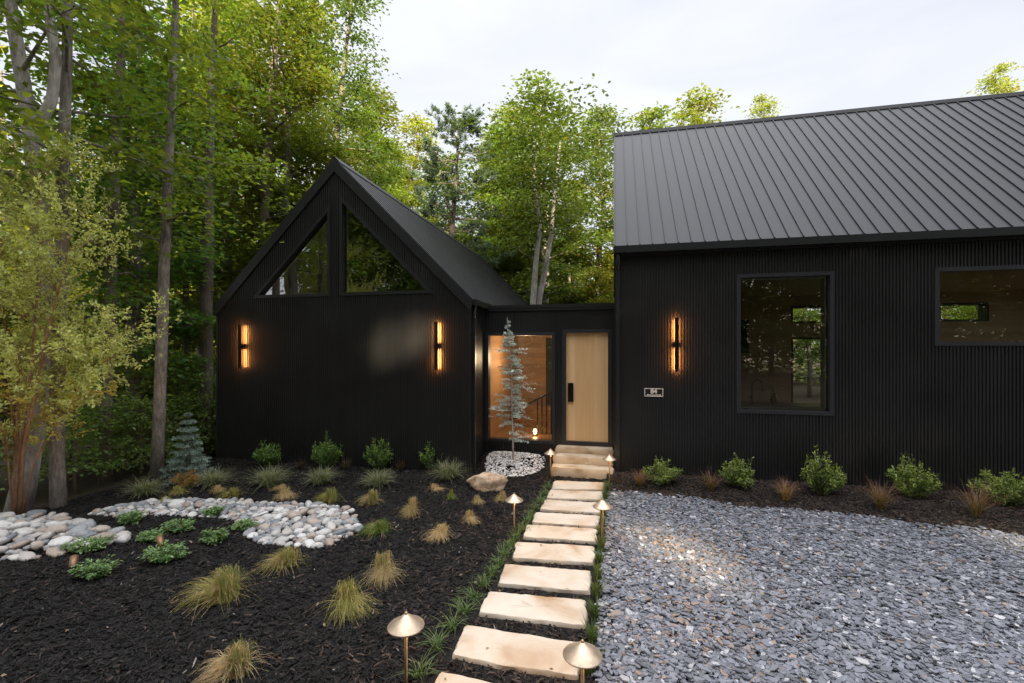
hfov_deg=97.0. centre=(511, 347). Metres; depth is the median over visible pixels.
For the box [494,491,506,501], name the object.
feather grass
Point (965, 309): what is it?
broadleaf tree
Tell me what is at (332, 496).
feather grass
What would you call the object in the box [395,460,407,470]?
fountain grass
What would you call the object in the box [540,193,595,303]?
broadleaf tree
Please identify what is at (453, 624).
border grass
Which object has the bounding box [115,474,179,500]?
variegated grass
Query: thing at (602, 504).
path light
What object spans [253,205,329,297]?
window
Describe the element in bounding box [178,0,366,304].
broadleaf tree
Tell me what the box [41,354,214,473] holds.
understory bush
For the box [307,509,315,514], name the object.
river cobble
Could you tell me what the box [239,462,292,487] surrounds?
variegated grass
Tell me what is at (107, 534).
river cobble
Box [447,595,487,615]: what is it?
border grass
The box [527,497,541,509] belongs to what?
border grass
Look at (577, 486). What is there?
stepping slab
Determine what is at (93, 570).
creeping shrub
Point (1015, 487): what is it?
boxwood shrub
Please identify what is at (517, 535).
border grass
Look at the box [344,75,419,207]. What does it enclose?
broadleaf tree
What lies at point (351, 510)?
river cobble
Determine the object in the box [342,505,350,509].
river cobble
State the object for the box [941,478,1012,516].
fountain grass
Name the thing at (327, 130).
broadleaf tree
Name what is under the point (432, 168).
pine tree
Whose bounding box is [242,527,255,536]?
river cobble
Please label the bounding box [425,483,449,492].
feather grass
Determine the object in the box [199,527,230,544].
creeping shrub
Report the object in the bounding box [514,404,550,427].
stair
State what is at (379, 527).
feather grass
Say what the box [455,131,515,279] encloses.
broadleaf tree
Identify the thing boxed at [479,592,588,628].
stepping slab
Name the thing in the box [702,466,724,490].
fountain grass
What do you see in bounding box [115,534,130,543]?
river cobble
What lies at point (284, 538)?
river cobble
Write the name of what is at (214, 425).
understory bush
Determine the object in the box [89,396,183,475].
understory bush
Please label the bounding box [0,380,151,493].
understory bush
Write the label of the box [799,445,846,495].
boxwood shrub
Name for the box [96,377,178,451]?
understory bush
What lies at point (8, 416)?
broadleaf tree
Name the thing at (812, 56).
sky
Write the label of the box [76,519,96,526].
river cobble
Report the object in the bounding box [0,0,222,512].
broadleaf tree
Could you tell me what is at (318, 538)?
river cobble
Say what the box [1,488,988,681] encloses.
fallen leaves
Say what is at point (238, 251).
broadleaf tree
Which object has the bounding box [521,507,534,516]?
border grass
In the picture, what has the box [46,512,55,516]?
river cobble
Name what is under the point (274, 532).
river cobble
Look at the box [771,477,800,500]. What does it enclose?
fountain grass
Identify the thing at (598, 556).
border grass
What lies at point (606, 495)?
border grass
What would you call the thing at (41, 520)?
river cobble
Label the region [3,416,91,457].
understory bush
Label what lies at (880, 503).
fountain grass
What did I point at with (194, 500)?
river cobble
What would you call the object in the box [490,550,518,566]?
border grass
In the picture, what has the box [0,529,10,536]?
river cobble
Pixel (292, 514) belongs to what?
river cobble
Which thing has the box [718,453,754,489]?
boxwood shrub
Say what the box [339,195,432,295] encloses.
window
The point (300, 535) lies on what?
river cobble
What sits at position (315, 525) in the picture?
river cobble
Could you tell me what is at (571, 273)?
broadleaf tree
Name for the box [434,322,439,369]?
wall light
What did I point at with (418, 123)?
broadleaf tree
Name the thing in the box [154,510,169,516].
river cobble
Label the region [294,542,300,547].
river cobble
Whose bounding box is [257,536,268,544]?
river cobble
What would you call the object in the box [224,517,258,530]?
creeping shrub
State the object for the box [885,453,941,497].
boxwood shrub
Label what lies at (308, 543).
river cobble
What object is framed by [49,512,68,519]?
river cobble
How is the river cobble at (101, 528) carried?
on the mulch bed
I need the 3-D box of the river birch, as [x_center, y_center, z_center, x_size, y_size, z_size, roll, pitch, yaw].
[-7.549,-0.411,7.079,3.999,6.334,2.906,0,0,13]
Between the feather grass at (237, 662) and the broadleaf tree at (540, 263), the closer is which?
the feather grass at (237, 662)
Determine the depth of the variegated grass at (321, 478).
8.81 m
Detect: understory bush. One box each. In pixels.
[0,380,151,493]
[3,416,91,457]
[11,403,123,477]
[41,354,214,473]
[47,414,123,467]
[65,366,167,442]
[69,383,166,448]
[70,362,171,452]
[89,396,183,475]
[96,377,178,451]
[113,360,215,454]
[114,364,215,459]
[120,360,214,454]
[121,357,215,445]
[148,373,215,457]
[149,354,215,451]
[170,396,215,457]
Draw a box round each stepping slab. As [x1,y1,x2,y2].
[435,672,489,682]
[452,625,580,679]
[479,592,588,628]
[498,564,591,594]
[512,542,595,565]
[523,525,597,543]
[532,512,600,528]
[540,499,599,514]
[546,490,602,501]
[551,481,604,491]
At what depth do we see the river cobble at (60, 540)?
6.01 m
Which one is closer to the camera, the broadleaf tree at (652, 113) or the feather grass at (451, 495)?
the feather grass at (451, 495)
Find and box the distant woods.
[80,247,976,383]
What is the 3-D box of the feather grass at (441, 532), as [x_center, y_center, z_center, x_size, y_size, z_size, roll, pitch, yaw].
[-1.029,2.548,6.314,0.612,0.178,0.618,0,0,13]
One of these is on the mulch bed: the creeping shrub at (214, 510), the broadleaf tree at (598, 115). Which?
the creeping shrub at (214, 510)
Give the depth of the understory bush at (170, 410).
14.99 m
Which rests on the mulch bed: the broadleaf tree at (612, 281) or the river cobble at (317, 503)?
the river cobble at (317, 503)
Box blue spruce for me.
[159,412,214,486]
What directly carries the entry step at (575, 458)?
on the entry step at (585, 471)
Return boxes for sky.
[0,0,1023,349]
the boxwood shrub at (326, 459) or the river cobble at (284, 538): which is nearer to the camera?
the river cobble at (284, 538)
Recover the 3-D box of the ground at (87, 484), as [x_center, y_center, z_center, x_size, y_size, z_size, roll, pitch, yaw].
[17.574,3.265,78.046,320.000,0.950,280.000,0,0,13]
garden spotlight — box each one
[68,555,78,575]
[156,535,164,549]
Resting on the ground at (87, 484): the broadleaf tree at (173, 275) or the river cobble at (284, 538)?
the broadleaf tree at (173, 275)
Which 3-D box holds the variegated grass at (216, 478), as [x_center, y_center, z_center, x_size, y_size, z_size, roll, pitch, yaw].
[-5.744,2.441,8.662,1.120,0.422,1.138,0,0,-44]
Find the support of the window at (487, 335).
in the house
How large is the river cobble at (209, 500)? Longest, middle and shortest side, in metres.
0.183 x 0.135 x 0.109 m
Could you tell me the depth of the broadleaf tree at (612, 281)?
29.41 m
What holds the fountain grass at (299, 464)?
on the mulch bed
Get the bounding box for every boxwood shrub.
[252,440,282,465]
[310,431,343,467]
[363,438,393,468]
[420,441,442,468]
[642,455,683,484]
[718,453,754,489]
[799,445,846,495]
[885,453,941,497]
[966,467,1023,505]
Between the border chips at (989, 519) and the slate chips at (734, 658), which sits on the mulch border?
the border chips at (989, 519)
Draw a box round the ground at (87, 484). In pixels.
[0,354,819,513]
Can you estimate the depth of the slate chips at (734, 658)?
4.72 m
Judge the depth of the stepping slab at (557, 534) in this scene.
6.34 m
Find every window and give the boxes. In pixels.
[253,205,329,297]
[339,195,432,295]
[485,332,554,444]
[737,271,834,415]
[791,305,819,322]
[791,337,819,402]
[934,265,1023,345]
[940,302,988,321]
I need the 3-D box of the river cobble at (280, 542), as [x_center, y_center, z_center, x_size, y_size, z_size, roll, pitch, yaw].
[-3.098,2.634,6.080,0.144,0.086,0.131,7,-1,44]
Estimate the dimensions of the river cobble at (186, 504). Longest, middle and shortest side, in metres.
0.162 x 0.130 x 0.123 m
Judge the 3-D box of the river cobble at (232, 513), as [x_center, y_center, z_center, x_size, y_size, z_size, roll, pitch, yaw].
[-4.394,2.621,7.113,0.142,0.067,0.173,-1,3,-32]
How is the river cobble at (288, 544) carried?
on the mulch bed
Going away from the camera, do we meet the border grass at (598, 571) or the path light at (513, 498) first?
the border grass at (598, 571)
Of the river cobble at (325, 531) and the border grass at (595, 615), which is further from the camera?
the river cobble at (325, 531)
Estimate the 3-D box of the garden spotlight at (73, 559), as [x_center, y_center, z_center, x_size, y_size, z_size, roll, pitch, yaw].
[-5.149,2.573,5.321,0.084,0.263,0.164,0,0,-37]
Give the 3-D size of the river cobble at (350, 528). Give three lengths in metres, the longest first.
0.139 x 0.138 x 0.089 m
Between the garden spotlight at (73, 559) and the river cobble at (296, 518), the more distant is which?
the river cobble at (296, 518)
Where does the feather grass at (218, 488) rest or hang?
on the mulch bed
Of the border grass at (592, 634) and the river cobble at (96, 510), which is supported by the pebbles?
the river cobble at (96, 510)
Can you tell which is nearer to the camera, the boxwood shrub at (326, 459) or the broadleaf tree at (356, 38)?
the boxwood shrub at (326, 459)
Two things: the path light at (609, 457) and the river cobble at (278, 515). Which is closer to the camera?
the river cobble at (278, 515)
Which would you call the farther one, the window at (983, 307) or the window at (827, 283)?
the window at (983, 307)
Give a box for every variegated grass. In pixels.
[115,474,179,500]
[183,465,242,491]
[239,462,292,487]
[295,462,342,486]
[357,466,397,488]
[422,459,474,482]
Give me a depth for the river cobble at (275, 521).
6.73 m
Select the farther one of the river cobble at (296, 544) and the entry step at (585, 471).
the entry step at (585, 471)
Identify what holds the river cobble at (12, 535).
on the pebbles
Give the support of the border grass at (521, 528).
on the mulch bed
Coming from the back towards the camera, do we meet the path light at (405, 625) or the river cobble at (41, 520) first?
the river cobble at (41, 520)
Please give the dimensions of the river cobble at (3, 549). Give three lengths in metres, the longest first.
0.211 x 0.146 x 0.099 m
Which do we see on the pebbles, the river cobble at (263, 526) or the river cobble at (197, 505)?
the river cobble at (263, 526)
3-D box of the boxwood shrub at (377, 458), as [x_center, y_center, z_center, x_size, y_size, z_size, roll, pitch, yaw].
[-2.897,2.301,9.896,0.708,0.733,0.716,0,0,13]
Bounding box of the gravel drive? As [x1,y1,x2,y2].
[597,494,1023,682]
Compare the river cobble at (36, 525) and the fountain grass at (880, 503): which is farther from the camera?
the fountain grass at (880, 503)
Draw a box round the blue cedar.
[488,320,534,460]
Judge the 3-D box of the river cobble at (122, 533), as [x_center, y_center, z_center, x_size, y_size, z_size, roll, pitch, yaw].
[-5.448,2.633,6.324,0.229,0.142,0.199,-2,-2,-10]
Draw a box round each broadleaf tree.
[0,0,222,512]
[0,0,248,483]
[0,0,267,508]
[0,17,101,471]
[1,0,247,468]
[29,0,287,476]
[46,11,216,468]
[66,53,240,438]
[69,0,269,432]
[98,0,255,459]
[120,0,315,349]
[132,0,290,460]
[141,0,360,295]
[176,56,290,368]
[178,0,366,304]
[180,56,257,297]
[225,0,415,270]
[258,1,370,197]
[335,103,422,204]
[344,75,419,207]
[371,133,416,207]
[385,111,448,233]
[389,155,434,219]
[400,151,509,264]
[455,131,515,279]
[460,117,555,299]
[479,69,613,303]
[481,102,564,296]
[489,206,532,295]
[510,208,577,304]
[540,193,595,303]
[548,103,642,302]
[552,225,589,303]
[560,219,593,300]
[584,183,613,302]
[594,101,679,293]
[600,247,613,296]
[667,83,739,126]
[742,91,785,118]
[793,308,819,397]
[941,306,977,318]
[953,59,1023,306]
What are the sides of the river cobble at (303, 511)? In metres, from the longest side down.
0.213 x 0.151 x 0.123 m
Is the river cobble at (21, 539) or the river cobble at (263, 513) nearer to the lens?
the river cobble at (21, 539)
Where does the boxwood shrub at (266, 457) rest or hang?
on the mulch bed
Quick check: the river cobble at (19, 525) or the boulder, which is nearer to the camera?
the river cobble at (19, 525)
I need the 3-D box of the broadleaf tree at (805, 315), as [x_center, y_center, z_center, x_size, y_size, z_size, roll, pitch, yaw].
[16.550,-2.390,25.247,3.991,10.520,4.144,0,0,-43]
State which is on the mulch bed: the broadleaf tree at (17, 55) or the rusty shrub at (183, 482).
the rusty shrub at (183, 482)
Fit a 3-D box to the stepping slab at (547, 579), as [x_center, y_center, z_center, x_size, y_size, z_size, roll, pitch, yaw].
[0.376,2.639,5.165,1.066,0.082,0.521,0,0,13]
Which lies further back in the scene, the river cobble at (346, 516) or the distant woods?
the distant woods
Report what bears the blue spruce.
on the mulch bed
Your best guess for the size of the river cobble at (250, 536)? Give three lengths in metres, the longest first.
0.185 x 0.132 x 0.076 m
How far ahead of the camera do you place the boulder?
8.41 m
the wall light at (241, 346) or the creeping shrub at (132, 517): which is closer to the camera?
the creeping shrub at (132, 517)
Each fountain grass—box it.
[289,458,304,469]
[340,458,352,469]
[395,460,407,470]
[630,468,654,487]
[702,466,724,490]
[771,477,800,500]
[858,476,907,509]
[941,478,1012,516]
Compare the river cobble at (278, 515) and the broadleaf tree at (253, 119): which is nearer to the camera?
the river cobble at (278, 515)
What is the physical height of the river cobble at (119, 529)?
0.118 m
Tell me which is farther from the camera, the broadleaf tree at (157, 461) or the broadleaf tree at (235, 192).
the broadleaf tree at (235, 192)
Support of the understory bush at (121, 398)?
on the ground at (87, 484)
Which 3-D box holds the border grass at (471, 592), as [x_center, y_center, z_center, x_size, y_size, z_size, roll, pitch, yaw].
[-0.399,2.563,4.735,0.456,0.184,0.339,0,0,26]
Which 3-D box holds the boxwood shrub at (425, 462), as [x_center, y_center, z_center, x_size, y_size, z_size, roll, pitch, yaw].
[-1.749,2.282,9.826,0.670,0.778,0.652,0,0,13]
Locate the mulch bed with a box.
[0,450,612,682]
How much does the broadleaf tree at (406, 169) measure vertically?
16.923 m
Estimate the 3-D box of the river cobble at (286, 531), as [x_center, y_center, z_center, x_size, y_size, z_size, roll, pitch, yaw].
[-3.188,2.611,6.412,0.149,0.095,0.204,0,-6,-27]
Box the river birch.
[0,116,183,514]
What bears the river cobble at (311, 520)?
on the pebbles
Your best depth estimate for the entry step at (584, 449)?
9.81 m
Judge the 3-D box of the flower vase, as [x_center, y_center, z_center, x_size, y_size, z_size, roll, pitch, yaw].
[5.409,0.925,9.341,0.307,0.450,0.253,0,0,13]
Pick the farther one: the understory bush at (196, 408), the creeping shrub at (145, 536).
the understory bush at (196, 408)
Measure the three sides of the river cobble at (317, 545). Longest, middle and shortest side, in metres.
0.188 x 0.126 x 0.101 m
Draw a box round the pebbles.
[0,498,358,561]
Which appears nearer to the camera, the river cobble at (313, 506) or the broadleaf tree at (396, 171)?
the river cobble at (313, 506)
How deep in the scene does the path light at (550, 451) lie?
9.12 m
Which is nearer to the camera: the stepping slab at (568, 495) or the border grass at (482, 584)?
the border grass at (482, 584)
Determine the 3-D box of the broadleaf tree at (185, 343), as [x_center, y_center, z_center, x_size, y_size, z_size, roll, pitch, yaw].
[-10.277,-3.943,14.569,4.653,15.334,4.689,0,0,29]
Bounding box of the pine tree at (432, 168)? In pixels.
[410,102,518,267]
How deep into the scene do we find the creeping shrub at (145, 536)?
6.16 m
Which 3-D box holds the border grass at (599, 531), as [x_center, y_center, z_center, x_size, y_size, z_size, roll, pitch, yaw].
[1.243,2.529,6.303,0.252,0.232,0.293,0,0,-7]
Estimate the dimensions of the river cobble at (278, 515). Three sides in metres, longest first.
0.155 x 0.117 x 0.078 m
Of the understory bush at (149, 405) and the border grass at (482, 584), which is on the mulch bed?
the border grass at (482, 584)
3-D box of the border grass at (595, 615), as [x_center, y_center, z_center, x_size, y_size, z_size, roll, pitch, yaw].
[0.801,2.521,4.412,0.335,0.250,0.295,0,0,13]
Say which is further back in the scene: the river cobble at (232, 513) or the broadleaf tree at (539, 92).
the broadleaf tree at (539, 92)
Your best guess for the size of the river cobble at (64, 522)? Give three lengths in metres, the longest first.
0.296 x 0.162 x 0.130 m
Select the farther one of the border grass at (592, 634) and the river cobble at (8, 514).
the river cobble at (8, 514)
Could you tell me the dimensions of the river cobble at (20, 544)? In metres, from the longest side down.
0.193 x 0.178 x 0.085 m
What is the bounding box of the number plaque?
[644,388,662,396]
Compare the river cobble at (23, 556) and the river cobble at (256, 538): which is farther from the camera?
the river cobble at (256, 538)
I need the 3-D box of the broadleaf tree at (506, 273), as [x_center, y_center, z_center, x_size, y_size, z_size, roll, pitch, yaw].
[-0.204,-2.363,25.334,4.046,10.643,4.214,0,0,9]
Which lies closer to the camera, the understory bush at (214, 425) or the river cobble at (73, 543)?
the river cobble at (73, 543)
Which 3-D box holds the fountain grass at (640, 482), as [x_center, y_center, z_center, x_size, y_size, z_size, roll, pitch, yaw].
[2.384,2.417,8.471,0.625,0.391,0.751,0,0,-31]
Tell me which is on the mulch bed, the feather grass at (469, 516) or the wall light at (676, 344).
the feather grass at (469, 516)
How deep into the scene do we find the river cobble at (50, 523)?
6.56 m
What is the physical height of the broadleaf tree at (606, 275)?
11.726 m
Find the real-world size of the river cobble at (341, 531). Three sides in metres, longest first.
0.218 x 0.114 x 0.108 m
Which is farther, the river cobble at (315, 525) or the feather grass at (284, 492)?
the feather grass at (284, 492)
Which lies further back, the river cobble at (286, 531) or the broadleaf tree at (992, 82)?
the broadleaf tree at (992, 82)
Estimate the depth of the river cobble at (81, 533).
6.21 m
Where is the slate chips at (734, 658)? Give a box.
[591,489,1023,682]
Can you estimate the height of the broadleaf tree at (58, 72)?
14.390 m
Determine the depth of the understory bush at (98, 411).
13.90 m
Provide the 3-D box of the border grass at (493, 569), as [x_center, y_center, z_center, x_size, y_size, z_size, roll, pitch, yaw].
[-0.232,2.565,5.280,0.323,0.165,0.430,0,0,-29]
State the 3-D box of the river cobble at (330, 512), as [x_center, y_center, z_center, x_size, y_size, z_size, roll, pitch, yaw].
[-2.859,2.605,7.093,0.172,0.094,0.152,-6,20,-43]
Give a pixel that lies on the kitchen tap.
(751, 402)
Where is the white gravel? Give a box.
[484,451,545,476]
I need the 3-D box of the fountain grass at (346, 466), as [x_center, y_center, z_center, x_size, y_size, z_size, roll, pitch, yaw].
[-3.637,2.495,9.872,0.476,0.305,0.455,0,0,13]
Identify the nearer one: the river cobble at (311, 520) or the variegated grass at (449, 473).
the river cobble at (311, 520)
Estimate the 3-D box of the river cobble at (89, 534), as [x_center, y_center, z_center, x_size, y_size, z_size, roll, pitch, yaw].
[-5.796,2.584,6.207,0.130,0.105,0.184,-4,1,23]
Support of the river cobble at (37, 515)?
on the mulch bed
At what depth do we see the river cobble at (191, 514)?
7.13 m
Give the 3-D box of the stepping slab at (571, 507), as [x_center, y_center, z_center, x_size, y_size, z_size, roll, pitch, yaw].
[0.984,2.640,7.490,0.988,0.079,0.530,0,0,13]
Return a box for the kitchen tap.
[748,379,763,403]
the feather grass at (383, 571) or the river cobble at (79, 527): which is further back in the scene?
the river cobble at (79, 527)
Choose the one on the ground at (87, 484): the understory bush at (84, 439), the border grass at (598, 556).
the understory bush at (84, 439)
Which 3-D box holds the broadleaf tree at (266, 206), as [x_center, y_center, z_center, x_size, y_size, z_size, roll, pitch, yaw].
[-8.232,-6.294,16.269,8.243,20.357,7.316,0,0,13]
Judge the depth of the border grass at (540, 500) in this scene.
7.76 m
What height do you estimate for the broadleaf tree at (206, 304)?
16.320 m
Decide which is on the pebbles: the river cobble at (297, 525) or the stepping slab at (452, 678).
the river cobble at (297, 525)
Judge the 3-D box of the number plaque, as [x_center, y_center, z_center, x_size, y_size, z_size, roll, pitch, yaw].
[2.853,0.894,9.120,0.362,0.166,0.020,0,0,13]
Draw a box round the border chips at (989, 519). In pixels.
[608,470,1023,538]
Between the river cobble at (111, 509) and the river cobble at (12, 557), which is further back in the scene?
the river cobble at (111, 509)
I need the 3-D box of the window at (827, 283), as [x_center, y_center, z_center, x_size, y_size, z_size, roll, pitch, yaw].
[5.207,-0.085,8.752,1.672,2.690,0.335,0,0,13]
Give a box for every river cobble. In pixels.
[0,512,15,517]
[0,520,13,524]
[0,524,10,529]
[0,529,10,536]
[0,536,9,545]
[0,546,8,553]
[6,517,16,521]
[6,532,17,543]
[7,521,29,530]
[7,554,18,560]
[11,527,35,536]
[11,539,30,549]
[14,536,29,542]
[17,551,35,561]
[21,517,32,520]
[25,509,46,516]
[28,532,43,537]
[29,513,42,518]
[29,518,46,524]
[30,523,45,528]
[30,540,44,550]
[32,527,47,533]
[36,531,54,540]
[44,524,67,534]
[45,521,58,525]
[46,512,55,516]
[46,547,66,557]
[47,536,72,546]
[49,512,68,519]
[52,516,71,520]
[52,521,68,525]
[65,538,83,548]
[69,524,87,532]
[71,518,86,524]
[75,530,90,537]
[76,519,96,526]
[80,531,97,538]
[88,532,113,539]
[92,508,100,513]
[92,525,111,532]
[105,507,117,512]
[107,526,124,532]
[112,531,131,538]
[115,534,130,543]
[133,501,149,506]
[145,498,156,502]
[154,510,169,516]
[167,499,185,507]
[182,502,190,507]
[187,511,196,517]
[189,497,199,502]
[194,503,202,508]
[204,498,215,502]
[218,509,227,514]
[228,512,236,516]
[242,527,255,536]
[247,532,258,539]
[253,535,263,541]
[255,519,264,524]
[257,511,268,516]
[257,523,269,529]
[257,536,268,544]
[264,506,274,510]
[270,518,279,525]
[270,526,280,531]
[270,529,280,535]
[273,507,283,511]
[273,513,282,518]
[274,536,288,541]
[276,540,285,546]
[281,529,291,534]
[284,541,292,547]
[288,511,300,518]
[291,522,303,530]
[293,516,300,521]
[294,528,304,532]
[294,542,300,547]
[297,533,305,537]
[298,508,307,515]
[304,539,314,547]
[305,500,311,506]
[306,518,317,523]
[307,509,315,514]
[307,531,315,538]
[308,505,318,509]
[309,501,322,505]
[310,542,323,548]
[311,523,321,526]
[314,535,324,541]
[315,528,331,535]
[322,517,329,525]
[324,510,333,516]
[325,521,335,529]
[325,538,333,546]
[329,535,339,538]
[332,528,347,534]
[340,514,349,519]
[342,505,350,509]
[346,526,353,531]
[348,508,354,513]
[355,525,362,532]
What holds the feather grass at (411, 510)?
on the mulch bed
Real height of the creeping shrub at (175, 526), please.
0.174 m
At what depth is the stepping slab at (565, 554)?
5.74 m
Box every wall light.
[238,325,244,367]
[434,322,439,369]
[673,318,679,371]
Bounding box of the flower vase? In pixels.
[766,382,782,403]
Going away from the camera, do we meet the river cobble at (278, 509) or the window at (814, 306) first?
the river cobble at (278, 509)
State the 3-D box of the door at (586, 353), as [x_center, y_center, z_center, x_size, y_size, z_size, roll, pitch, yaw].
[1.671,0.890,10.106,0.919,2.450,0.088,0,0,13]
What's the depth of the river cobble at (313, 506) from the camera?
7.40 m
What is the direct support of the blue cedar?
on the white gravel
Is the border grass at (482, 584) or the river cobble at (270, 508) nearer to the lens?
the border grass at (482, 584)
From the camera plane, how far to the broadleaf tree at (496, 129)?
25.43 m
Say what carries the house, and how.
on the ground at (87, 484)
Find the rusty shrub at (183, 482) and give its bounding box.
[169,469,201,487]
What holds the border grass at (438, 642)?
on the mulch bed
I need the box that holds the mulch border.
[613,472,1023,534]
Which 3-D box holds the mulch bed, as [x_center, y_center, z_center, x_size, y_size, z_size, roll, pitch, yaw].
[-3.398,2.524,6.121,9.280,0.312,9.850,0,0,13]
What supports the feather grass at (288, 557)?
on the mulch bed
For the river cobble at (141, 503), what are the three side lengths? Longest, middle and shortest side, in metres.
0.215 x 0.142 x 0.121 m
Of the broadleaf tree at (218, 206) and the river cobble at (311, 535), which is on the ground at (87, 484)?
the broadleaf tree at (218, 206)
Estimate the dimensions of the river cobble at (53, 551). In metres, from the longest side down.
0.269 x 0.158 x 0.096 m
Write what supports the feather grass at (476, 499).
on the mulch bed
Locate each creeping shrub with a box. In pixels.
[58,534,117,553]
[67,554,122,580]
[116,509,146,525]
[135,527,166,543]
[136,539,190,563]
[160,516,196,532]
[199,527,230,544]
[201,504,225,516]
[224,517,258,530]
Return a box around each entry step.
[551,463,614,479]
[553,452,613,465]
[555,445,613,454]
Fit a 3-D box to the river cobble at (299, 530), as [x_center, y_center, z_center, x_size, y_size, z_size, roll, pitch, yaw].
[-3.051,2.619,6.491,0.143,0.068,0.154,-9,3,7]
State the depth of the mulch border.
7.52 m
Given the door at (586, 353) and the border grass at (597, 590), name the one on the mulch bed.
the border grass at (597, 590)
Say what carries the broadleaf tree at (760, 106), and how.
on the ground at (87, 484)
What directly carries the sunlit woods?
on the ground at (87, 484)
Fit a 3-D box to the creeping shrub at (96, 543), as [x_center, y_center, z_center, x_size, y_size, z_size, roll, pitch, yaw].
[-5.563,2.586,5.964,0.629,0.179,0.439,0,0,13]
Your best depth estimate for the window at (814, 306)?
15.55 m
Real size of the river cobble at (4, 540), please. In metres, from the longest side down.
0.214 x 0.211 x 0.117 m
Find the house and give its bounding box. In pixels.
[214,91,1023,493]
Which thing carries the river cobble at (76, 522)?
on the mulch bed
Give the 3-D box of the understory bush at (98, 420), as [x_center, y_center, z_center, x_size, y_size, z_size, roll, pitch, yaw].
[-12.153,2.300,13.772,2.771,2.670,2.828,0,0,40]
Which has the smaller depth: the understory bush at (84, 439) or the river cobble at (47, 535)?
the river cobble at (47, 535)
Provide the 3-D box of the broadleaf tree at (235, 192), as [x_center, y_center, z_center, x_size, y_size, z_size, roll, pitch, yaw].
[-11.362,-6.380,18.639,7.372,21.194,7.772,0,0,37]
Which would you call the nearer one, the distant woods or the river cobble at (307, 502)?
the river cobble at (307, 502)
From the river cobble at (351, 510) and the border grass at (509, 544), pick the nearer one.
the border grass at (509, 544)
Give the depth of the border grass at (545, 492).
8.10 m
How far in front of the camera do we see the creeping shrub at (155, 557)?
5.62 m
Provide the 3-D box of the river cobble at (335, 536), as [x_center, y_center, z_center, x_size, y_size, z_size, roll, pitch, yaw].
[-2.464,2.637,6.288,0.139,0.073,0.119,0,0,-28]
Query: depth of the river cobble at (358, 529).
6.56 m
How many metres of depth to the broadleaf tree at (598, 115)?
26.60 m
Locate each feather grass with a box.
[158,485,189,496]
[167,560,269,624]
[191,634,281,682]
[208,484,226,493]
[215,487,249,498]
[251,543,310,577]
[271,486,300,501]
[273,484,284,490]
[306,575,380,627]
[312,487,346,501]
[354,518,402,541]
[355,488,386,506]
[358,550,408,590]
[395,496,421,518]
[419,522,454,543]
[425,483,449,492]
[444,489,457,500]
[463,510,480,525]
[469,494,484,504]
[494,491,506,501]
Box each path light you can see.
[387,611,424,682]
[505,493,522,534]
[544,448,556,478]
[563,639,602,682]
[593,499,611,538]
[603,454,615,483]
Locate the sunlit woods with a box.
[0,44,255,419]
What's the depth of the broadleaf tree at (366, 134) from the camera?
23.34 m
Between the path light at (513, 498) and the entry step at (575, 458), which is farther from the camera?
the entry step at (575, 458)
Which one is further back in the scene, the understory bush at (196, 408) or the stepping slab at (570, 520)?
the understory bush at (196, 408)
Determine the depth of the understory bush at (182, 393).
14.34 m
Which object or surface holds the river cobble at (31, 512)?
on the mulch bed
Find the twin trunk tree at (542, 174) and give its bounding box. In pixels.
[411,73,626,304]
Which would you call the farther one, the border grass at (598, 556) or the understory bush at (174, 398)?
the understory bush at (174, 398)
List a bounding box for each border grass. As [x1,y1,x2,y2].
[390,652,440,679]
[417,627,452,659]
[430,606,469,633]
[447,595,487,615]
[449,581,494,605]
[470,572,494,589]
[478,561,503,576]
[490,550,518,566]
[496,542,513,556]
[498,535,522,547]
[508,528,527,541]
[516,521,532,532]
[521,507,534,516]
[523,512,539,523]
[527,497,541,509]
[535,492,551,503]
[541,487,550,495]
[580,591,611,620]
[580,610,604,644]
[582,638,604,675]
[585,573,607,599]
[589,558,605,580]
[590,532,610,550]
[590,544,611,564]
[595,521,608,536]
[596,511,608,527]
[599,485,612,498]
[600,480,612,491]
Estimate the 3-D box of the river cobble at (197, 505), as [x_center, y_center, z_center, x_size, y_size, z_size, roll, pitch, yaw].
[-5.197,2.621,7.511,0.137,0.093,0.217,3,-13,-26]
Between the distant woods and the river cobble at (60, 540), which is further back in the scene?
the distant woods
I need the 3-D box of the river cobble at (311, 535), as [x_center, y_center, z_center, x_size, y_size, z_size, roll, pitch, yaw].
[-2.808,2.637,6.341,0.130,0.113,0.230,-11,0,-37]
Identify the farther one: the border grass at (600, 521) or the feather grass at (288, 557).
the border grass at (600, 521)
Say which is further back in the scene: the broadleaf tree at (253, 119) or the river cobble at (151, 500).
the broadleaf tree at (253, 119)
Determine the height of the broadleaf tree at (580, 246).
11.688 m
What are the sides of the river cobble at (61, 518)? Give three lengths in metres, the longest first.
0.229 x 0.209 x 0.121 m
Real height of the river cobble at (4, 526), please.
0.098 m
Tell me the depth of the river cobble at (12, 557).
5.66 m
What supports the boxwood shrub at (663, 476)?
on the mulch border
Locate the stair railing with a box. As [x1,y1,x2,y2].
[524,391,551,433]
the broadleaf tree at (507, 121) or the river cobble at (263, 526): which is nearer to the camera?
the river cobble at (263, 526)
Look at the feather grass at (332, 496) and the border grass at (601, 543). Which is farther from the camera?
the feather grass at (332, 496)
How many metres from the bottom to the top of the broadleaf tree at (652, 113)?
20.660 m
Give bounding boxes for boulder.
[466,472,507,491]
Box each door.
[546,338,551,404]
[566,333,607,441]
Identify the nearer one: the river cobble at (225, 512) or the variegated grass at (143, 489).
the river cobble at (225, 512)

